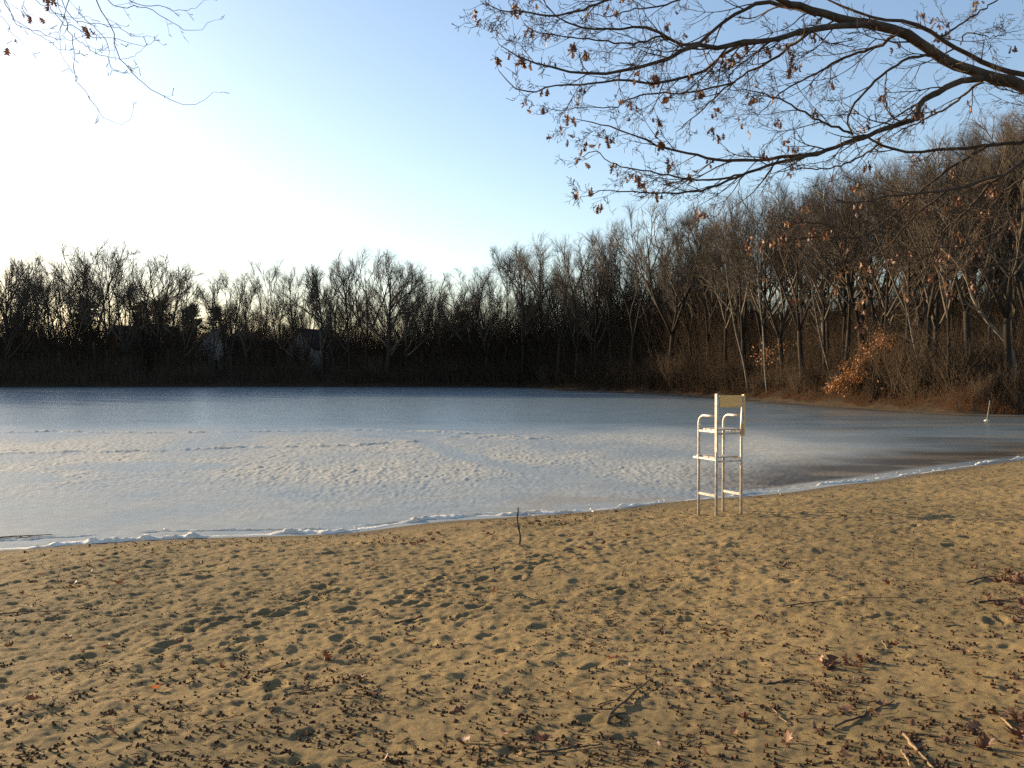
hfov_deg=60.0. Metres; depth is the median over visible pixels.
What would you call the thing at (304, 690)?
twig
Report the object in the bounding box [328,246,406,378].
bare tree
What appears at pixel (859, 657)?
fallen leaf
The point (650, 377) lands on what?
shrub
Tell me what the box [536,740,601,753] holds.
twig
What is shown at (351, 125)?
sky
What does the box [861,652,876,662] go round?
fallen leaf
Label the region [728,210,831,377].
bare tree
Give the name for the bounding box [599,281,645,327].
bare tree
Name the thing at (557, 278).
bare tree
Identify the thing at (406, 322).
bare tree
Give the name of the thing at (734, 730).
fallen leaf
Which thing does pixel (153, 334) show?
evergreen tree
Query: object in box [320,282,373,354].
bare tree
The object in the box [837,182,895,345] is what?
bare tree
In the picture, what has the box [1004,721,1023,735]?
fallen leaf
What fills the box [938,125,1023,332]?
bare tree
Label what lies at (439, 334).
bare tree
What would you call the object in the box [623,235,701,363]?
bare tree
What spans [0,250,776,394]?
undergrowth
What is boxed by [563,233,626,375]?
bare tree
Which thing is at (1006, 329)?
bare tree
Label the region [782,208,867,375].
bare tree
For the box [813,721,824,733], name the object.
fallen leaf
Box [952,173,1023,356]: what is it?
bare tree
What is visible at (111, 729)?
fallen leaf
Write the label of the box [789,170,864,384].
bare tree
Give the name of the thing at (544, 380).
shrub
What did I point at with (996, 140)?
bare tree
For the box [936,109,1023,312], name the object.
bare tree
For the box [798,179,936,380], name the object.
bare tree
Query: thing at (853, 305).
bare tree
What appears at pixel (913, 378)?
shrub
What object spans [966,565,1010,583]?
twig
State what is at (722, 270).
bare tree
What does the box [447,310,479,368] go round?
evergreen tree
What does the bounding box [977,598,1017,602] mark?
twig
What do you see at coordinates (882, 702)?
fallen leaf
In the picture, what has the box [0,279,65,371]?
bare tree
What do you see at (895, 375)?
beech tree
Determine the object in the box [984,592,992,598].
fallen leaf
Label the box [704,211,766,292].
bare tree
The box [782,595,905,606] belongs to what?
twig
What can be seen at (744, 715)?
fallen leaf
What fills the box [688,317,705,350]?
evergreen tree
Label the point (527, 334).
evergreen tree
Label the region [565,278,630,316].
bare tree
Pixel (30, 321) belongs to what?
bare tree
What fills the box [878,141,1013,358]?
bare tree
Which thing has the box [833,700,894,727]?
twig
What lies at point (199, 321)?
evergreen tree
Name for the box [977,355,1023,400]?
shrub
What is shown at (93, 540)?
shore ice crust
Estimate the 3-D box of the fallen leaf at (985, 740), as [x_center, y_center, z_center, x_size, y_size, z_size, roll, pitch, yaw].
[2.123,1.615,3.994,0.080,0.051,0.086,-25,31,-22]
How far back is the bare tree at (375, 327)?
144.87 m
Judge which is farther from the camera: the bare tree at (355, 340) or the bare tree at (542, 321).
the bare tree at (355, 340)
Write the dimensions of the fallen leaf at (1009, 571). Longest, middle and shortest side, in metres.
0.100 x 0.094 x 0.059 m
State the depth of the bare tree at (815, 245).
103.80 m
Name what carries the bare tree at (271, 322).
on the ground at (927, 407)
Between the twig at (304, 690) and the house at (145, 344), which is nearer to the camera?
the twig at (304, 690)
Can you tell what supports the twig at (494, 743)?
on the beach sand
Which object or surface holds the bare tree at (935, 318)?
on the ground at (927, 407)
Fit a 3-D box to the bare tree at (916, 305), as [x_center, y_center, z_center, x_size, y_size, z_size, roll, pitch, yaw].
[28.829,-8.370,63.816,9.052,16.381,7.638,0,1,10]
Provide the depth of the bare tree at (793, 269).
95.83 m
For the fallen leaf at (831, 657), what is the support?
on the beach sand
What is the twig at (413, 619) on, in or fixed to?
on the beach sand
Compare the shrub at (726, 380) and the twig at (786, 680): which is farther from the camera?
the shrub at (726, 380)
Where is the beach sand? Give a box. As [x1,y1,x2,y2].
[0,460,1023,767]
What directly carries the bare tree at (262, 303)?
on the ground at (927, 407)
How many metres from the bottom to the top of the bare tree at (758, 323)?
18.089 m
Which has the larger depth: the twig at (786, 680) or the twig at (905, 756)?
the twig at (786, 680)
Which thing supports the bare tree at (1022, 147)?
on the ground at (927, 407)
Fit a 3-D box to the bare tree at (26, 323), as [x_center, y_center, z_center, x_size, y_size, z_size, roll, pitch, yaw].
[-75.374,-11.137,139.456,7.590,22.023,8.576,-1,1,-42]
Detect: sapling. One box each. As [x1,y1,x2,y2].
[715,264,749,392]
[746,243,785,394]
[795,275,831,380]
[884,282,929,388]
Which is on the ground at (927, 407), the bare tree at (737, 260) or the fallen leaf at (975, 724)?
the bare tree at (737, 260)
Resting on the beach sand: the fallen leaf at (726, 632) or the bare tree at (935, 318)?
the fallen leaf at (726, 632)
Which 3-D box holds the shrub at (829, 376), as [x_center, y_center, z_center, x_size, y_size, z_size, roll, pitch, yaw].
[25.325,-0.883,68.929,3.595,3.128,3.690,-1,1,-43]
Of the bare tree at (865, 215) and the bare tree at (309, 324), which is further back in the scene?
the bare tree at (309, 324)
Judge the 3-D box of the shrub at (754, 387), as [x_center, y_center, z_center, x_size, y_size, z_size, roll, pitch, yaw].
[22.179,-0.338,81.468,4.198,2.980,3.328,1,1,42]
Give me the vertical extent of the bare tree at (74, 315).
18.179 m
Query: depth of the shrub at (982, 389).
54.52 m
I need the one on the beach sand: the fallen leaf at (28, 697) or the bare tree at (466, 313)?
the fallen leaf at (28, 697)
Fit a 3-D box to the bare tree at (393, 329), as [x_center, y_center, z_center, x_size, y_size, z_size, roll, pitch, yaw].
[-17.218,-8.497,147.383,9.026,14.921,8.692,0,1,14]
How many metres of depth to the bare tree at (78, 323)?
160.61 m
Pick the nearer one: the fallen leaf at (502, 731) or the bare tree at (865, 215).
the fallen leaf at (502, 731)
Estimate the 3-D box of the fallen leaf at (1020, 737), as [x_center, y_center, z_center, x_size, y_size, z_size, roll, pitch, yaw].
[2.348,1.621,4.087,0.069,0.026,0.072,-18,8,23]
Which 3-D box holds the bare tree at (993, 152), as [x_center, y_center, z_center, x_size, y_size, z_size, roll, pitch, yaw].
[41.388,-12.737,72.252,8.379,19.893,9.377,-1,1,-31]
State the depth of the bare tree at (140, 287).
136.66 m
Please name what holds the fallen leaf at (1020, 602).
on the beach sand
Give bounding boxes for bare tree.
[0,0,228,124]
[0,250,81,380]
[0,253,21,317]
[0,255,46,377]
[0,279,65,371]
[0,280,33,354]
[1,272,41,359]
[1,293,52,368]
[6,242,52,378]
[8,250,105,381]
[21,276,85,364]
[23,294,69,347]
[37,272,98,366]
[38,230,145,379]
[39,241,114,380]
[53,287,115,333]
[57,238,148,380]
[74,269,105,356]
[88,251,180,379]
[96,294,144,340]
[105,243,174,377]
[105,286,140,373]
[120,249,192,378]
[125,297,156,369]
[126,255,218,380]
[126,290,162,373]
[142,293,192,365]
[166,293,197,368]
[171,268,214,378]
[180,336,209,360]
[192,279,234,380]
[198,265,266,379]
[204,298,262,367]
[204,299,252,372]
[223,271,264,380]
[229,312,263,342]
[239,256,289,372]
[243,307,274,370]
[251,257,302,378]
[252,295,300,351]
[261,267,310,379]
[277,306,315,375]
[279,254,375,380]
[280,267,333,379]
[296,263,344,381]
[300,288,346,374]
[319,247,361,377]
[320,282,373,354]
[324,290,361,337]
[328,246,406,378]
[330,246,438,380]
[336,290,382,365]
[351,299,378,345]
[355,287,398,338]
[359,287,407,374]
[379,296,428,370]
[387,267,453,378]
[389,259,437,380]
[406,275,477,380]
[420,264,500,381]
[420,288,452,376]
[420,295,474,369]
[439,287,492,361]
[453,266,515,381]
[455,302,515,377]
[458,289,504,372]
[482,243,528,379]
[484,286,519,371]
[491,243,554,381]
[504,230,608,385]
[511,242,571,379]
[514,291,543,369]
[525,278,565,355]
[534,274,592,377]
[537,273,579,376]
[542,235,624,383]
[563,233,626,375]
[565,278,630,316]
[566,263,616,368]
[568,229,646,379]
[578,215,677,382]
[594,248,645,343]
[597,258,645,355]
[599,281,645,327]
[602,195,723,384]
[606,200,689,375]
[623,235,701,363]
[629,250,665,319]
[645,250,685,313]
[646,201,722,377]
[650,219,715,267]
[653,253,705,361]
[656,241,724,350]
[664,203,735,378]
[664,212,725,308]
[667,217,732,356]
[686,192,787,385]
[690,190,760,378]
[694,229,748,309]
[694,234,762,361]
[698,192,799,328]
[703,202,801,377]
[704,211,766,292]
[718,180,814,383]
[720,180,835,380]
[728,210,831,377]
[737,191,783,327]
[740,179,862,382]
[750,208,793,332]
[760,197,834,358]
[763,164,904,379]
[764,193,857,352]
[768,185,821,355]
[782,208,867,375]
[787,182,864,321]
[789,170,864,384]
[791,161,904,371]
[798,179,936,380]
[805,169,871,340]
[805,176,883,323]
[806,177,891,372]
[824,168,887,295]
[833,197,935,353]
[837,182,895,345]
[839,163,942,310]
[841,155,932,379]
[844,158,983,375]
[851,153,968,376]
[853,130,1014,383]
[856,167,884,315]
[862,146,950,224]
[867,158,1004,375]
[868,112,1023,381]
[868,162,951,351]
[874,174,980,324]
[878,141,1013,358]
[882,168,980,341]
[890,107,1023,395]
[905,135,988,392]
[927,123,1016,295]
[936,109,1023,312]
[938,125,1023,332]
[939,111,1023,372]
[942,122,993,323]
[942,122,1023,351]
[944,114,1016,248]
[945,111,1016,278]
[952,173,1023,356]
[956,116,1023,363]
[964,146,1021,222]
[970,99,1023,165]
[977,108,1023,333]
[980,107,1023,269]
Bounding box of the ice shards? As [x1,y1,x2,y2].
[29,468,940,545]
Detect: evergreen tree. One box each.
[65,296,111,359]
[131,300,152,324]
[140,296,179,352]
[179,303,205,336]
[201,304,229,336]
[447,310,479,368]
[509,302,539,364]
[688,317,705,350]
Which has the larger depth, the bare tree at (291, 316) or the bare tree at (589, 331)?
the bare tree at (291, 316)
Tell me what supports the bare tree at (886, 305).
on the ground at (927, 407)
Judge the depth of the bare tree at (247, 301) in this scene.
136.97 m
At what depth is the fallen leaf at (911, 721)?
4.34 m
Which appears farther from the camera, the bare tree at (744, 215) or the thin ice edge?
the bare tree at (744, 215)
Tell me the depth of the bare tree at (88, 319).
135.59 m
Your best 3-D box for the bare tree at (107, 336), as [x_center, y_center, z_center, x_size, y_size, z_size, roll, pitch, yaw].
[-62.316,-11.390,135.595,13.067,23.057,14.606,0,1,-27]
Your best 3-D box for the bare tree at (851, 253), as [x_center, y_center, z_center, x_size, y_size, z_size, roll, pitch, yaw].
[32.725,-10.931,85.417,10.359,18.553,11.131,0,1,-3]
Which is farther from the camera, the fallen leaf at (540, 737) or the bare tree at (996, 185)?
the bare tree at (996, 185)
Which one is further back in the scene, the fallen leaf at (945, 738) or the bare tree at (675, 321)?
the bare tree at (675, 321)
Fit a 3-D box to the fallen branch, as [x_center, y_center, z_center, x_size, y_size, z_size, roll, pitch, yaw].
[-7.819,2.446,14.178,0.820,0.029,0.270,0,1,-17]
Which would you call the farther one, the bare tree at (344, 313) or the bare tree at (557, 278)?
the bare tree at (344, 313)
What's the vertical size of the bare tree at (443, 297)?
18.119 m
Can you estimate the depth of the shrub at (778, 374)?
78.37 m
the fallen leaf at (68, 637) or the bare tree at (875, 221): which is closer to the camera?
the fallen leaf at (68, 637)
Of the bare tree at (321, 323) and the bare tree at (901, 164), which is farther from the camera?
the bare tree at (321, 323)
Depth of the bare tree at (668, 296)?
101.84 m
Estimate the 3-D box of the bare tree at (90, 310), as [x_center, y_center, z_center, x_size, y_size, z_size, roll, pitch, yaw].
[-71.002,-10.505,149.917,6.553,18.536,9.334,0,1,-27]
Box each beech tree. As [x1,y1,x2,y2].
[750,341,793,373]
[821,328,900,396]
[871,369,922,390]
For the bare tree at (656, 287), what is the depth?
125.48 m
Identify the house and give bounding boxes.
[112,325,182,368]
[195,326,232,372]
[286,328,347,372]
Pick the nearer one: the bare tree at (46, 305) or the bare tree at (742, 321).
the bare tree at (742, 321)
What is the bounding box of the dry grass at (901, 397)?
[576,373,1023,414]
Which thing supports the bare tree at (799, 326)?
on the ground at (927, 407)
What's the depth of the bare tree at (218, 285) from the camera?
137.66 m
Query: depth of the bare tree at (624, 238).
108.03 m
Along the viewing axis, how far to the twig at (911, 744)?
3.99 m
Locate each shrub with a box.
[531,363,552,385]
[635,354,672,389]
[643,343,697,389]
[678,355,716,383]
[715,350,758,390]
[734,366,769,395]
[748,346,798,390]
[770,355,817,392]
[795,347,844,391]
[797,324,899,394]
[814,360,854,392]
[827,316,936,398]
[853,321,971,396]
[872,346,938,398]
[899,317,1003,393]
[903,344,973,393]
[904,302,1023,389]
[955,363,1007,401]
[968,339,1023,385]
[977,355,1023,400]
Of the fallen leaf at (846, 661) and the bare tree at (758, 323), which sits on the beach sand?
the fallen leaf at (846, 661)
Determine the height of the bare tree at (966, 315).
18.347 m
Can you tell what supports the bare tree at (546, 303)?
on the ground at (927, 407)
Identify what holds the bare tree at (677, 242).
on the ground at (927, 407)
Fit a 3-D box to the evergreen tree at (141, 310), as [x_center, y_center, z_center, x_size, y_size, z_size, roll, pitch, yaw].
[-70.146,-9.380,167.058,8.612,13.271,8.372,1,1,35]
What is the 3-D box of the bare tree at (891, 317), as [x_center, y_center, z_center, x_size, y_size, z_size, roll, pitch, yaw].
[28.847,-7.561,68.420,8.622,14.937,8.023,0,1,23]
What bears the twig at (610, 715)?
on the beach sand
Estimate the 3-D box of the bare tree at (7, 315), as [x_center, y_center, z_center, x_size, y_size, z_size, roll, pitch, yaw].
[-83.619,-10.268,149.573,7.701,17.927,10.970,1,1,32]
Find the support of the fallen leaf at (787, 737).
on the beach sand
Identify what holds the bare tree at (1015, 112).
on the ground at (927, 407)
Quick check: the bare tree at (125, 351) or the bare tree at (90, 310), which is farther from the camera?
the bare tree at (90, 310)
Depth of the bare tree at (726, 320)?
90.33 m
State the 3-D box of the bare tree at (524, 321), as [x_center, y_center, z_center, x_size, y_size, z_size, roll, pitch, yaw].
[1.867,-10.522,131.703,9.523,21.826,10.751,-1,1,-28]
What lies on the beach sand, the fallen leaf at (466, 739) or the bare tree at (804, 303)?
the fallen leaf at (466, 739)
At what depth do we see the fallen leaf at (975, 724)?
4.27 m
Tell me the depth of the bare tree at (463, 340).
134.40 m
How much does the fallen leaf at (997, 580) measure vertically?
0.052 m
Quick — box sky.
[0,0,1023,345]
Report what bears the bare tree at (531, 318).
on the ground at (927, 407)
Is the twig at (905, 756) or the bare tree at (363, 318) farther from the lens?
the bare tree at (363, 318)
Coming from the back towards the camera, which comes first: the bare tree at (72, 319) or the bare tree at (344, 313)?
the bare tree at (344, 313)
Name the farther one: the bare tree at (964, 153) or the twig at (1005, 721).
the bare tree at (964, 153)
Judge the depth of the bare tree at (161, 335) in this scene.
147.65 m
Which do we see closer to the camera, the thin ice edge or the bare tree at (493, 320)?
the thin ice edge
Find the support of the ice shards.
on the lake ice
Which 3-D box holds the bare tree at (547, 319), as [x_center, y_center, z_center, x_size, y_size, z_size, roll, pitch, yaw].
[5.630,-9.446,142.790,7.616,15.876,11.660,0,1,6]
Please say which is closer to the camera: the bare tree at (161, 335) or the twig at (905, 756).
the twig at (905, 756)
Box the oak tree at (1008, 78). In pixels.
[452,0,1023,340]
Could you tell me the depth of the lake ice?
28.72 m
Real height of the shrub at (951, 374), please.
5.202 m
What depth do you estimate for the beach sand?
6.60 m
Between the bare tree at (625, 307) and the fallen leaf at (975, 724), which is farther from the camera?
the bare tree at (625, 307)
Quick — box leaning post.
[984,400,990,420]
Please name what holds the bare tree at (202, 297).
on the ground at (927, 407)
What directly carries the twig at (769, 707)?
on the beach sand
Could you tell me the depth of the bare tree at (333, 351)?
137.39 m
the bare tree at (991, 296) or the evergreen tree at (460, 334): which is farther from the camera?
the evergreen tree at (460, 334)
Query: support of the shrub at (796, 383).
on the ground at (927, 407)
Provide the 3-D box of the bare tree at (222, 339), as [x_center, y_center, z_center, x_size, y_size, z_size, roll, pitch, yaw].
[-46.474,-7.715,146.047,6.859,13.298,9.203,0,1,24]
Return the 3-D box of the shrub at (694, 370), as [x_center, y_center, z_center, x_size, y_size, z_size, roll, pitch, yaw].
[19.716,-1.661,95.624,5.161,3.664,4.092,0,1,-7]
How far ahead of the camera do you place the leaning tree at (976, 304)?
55.86 m
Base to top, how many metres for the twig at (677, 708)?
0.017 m
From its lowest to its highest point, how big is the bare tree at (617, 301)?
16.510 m
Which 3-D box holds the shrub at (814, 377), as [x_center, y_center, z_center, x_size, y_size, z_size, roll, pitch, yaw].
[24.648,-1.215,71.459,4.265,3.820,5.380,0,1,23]
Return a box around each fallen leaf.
[4,640,13,646]
[25,694,40,699]
[60,635,71,639]
[108,725,116,734]
[323,651,332,659]
[451,705,465,712]
[455,734,470,743]
[499,728,513,735]
[535,733,551,740]
[702,746,710,754]
[722,628,734,637]
[728,726,737,734]
[739,711,750,717]
[780,730,792,742]
[811,653,823,660]
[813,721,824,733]
[823,654,840,669]
[837,704,855,710]
[840,748,853,758]
[842,653,851,665]
[855,654,863,659]
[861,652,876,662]
[868,708,880,716]
[871,697,886,704]
[886,640,899,644]
[908,719,914,725]
[941,736,948,742]
[966,719,981,729]
[977,731,994,747]
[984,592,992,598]
[989,708,1008,718]
[991,601,1005,605]
[993,577,1002,582]
[1004,568,1013,573]
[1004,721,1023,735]
[1006,707,1017,718]
[1011,615,1023,622]
[1011,739,1023,749]
[1014,730,1023,739]
[1017,599,1023,604]
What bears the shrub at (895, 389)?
on the ground at (927, 407)
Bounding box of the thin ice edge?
[0,509,575,540]
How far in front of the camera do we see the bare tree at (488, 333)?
138.91 m
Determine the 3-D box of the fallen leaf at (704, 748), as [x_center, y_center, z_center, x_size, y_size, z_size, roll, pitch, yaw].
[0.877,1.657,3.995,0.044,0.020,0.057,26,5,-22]
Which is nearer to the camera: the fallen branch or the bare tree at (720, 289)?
the fallen branch
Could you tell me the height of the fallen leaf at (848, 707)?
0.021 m
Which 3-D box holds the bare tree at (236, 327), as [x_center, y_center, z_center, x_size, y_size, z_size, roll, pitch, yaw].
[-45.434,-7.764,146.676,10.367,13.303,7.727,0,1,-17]
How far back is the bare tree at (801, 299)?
82.19 m
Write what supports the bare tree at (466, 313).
on the ground at (927, 407)
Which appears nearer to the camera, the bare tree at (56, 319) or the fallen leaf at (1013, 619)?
the fallen leaf at (1013, 619)
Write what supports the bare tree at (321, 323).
on the ground at (927, 407)
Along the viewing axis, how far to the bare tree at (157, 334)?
139.39 m
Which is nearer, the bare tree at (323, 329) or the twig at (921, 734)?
the twig at (921, 734)
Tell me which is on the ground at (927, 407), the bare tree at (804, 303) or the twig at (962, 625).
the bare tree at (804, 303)
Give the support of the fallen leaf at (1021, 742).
on the beach sand
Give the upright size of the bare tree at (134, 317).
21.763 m
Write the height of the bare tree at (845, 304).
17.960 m
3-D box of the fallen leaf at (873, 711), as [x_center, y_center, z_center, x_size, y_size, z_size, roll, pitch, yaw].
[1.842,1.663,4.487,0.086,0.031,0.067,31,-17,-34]
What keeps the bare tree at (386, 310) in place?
on the ground at (927, 407)
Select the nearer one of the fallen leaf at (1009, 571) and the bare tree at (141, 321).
the fallen leaf at (1009, 571)
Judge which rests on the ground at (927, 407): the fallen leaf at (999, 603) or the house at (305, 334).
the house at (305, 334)
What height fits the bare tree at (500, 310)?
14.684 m
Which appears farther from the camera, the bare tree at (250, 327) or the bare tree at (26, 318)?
the bare tree at (250, 327)
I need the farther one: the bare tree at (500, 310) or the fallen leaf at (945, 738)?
the bare tree at (500, 310)
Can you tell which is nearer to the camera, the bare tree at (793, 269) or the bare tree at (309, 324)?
the bare tree at (793, 269)
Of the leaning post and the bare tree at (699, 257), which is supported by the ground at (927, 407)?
the bare tree at (699, 257)
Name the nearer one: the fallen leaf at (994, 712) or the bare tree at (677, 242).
the fallen leaf at (994, 712)
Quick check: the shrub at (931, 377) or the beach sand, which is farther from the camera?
the shrub at (931, 377)
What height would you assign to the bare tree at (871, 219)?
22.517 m
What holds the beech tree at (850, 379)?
on the ground at (927, 407)
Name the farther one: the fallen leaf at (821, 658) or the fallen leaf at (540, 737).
the fallen leaf at (821, 658)
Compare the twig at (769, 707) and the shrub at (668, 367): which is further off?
the shrub at (668, 367)
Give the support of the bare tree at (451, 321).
on the ground at (927, 407)
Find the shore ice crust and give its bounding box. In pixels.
[0,456,1023,548]
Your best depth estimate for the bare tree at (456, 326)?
134.92 m
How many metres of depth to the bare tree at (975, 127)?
68.79 m
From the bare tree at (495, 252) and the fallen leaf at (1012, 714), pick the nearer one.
the fallen leaf at (1012, 714)
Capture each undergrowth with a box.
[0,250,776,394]
[688,247,1023,413]
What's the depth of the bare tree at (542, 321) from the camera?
130.86 m
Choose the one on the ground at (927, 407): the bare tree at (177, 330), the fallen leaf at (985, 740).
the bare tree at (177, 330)
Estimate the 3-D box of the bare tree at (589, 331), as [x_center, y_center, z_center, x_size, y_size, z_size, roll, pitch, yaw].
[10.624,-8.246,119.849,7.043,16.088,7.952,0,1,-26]
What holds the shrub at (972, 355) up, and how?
on the ground at (927, 407)
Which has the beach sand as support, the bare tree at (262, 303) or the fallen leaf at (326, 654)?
the fallen leaf at (326, 654)
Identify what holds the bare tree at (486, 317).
on the ground at (927, 407)
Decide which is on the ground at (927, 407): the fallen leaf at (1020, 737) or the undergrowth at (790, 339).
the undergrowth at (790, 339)
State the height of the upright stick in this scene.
0.586 m
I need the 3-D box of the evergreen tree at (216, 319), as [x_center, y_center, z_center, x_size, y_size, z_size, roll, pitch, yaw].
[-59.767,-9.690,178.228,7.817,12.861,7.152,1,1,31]
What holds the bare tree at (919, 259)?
on the ground at (927, 407)
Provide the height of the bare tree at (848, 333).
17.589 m
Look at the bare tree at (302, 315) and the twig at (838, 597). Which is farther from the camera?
the bare tree at (302, 315)
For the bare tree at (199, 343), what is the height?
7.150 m
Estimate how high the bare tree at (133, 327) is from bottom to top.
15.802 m
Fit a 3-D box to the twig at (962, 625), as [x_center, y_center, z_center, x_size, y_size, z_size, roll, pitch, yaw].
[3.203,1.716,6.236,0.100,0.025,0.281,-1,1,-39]
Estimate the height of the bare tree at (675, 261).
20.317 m
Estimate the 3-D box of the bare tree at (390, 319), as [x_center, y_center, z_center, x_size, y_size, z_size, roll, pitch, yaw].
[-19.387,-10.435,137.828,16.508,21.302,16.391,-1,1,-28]
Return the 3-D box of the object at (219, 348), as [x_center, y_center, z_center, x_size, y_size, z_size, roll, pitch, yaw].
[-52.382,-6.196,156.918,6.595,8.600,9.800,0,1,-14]
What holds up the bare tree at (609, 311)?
on the ground at (927, 407)
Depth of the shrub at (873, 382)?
62.45 m
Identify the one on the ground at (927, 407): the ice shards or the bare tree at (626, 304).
the bare tree at (626, 304)
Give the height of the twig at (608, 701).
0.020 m
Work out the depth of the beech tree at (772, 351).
80.79 m
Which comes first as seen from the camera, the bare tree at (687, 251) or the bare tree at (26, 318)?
the bare tree at (687, 251)
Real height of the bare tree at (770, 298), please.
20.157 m
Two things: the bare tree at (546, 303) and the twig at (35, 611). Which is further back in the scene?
the bare tree at (546, 303)
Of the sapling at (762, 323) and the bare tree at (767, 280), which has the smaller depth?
the sapling at (762, 323)
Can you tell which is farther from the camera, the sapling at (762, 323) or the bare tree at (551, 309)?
the bare tree at (551, 309)
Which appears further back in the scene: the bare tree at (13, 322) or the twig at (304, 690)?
the bare tree at (13, 322)
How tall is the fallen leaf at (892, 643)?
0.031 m
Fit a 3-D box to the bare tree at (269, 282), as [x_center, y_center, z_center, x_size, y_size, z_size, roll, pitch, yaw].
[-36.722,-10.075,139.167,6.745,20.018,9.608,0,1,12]
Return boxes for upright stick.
[516,508,520,544]
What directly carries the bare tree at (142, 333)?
on the ground at (927, 407)
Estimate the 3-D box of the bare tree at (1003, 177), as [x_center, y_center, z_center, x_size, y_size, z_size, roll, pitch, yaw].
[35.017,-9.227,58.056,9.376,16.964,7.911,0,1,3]
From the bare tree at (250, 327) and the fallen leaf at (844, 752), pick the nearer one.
the fallen leaf at (844, 752)
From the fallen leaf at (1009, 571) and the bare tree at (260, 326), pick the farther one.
the bare tree at (260, 326)
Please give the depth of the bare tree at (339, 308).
139.26 m
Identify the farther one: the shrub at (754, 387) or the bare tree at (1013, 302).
the shrub at (754, 387)
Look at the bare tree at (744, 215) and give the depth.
126.28 m
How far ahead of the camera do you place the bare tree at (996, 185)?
65.74 m
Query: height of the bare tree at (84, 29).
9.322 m
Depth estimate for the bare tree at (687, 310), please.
106.82 m
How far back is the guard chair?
15.10 m
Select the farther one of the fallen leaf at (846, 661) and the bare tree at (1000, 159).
the bare tree at (1000, 159)
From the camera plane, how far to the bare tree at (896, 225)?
78.63 m
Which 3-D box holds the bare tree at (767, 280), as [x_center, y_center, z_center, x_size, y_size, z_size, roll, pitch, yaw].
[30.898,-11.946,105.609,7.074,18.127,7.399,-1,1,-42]
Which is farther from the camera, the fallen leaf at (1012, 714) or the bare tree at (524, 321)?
the bare tree at (524, 321)
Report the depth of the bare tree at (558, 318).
133.69 m
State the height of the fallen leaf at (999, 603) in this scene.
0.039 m
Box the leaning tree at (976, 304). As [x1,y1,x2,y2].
[928,222,1017,384]
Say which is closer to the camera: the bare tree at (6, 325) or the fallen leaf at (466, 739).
the fallen leaf at (466, 739)
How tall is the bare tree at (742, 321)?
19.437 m
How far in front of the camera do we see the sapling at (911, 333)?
59.91 m
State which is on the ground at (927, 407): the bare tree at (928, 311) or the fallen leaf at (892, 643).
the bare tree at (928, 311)
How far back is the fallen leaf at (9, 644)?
6.51 m
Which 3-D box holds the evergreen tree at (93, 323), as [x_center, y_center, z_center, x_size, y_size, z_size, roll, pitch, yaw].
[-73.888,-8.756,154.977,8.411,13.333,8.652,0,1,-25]
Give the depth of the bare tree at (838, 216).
96.22 m
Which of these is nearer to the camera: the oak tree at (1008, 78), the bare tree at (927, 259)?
the oak tree at (1008, 78)
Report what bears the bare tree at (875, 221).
on the ground at (927, 407)
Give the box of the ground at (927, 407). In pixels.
[0,310,1023,414]
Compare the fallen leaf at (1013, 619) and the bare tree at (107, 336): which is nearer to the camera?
the fallen leaf at (1013, 619)
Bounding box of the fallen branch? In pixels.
[0,534,52,538]
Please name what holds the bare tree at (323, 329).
on the ground at (927, 407)
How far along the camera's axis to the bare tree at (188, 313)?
139.67 m
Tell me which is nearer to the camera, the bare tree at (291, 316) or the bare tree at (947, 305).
the bare tree at (947, 305)
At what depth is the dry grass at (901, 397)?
61.14 m
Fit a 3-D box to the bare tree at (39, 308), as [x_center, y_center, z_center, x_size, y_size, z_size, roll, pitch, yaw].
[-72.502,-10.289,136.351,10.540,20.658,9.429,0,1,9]
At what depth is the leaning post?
46.08 m
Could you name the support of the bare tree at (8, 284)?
on the ground at (927, 407)
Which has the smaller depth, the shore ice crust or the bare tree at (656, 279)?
the shore ice crust
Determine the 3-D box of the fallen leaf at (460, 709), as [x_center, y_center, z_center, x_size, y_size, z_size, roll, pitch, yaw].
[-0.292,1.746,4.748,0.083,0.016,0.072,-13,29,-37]
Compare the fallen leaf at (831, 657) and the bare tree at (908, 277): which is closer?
the fallen leaf at (831, 657)
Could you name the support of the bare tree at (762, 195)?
on the ground at (927, 407)
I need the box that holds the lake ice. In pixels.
[0,387,1023,550]
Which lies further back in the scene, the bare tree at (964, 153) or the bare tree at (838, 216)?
the bare tree at (838, 216)
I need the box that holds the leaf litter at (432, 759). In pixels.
[0,463,1023,767]
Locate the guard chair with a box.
[693,394,744,515]
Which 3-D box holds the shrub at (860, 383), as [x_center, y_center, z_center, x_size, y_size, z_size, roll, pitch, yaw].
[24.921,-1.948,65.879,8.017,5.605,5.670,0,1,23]
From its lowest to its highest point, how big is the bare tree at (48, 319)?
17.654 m
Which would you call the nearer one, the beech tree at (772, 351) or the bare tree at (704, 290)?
the beech tree at (772, 351)
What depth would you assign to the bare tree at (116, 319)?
158.21 m
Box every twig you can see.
[0,604,96,614]
[283,685,330,695]
[394,614,422,623]
[493,742,535,748]
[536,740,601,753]
[577,678,651,723]
[597,699,619,704]
[667,707,692,709]
[749,703,788,724]
[766,679,825,687]
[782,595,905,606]
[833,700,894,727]
[898,730,943,738]
[900,749,912,766]
[902,733,933,767]
[945,624,985,632]
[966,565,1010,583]
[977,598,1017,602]
[1000,716,1015,732]

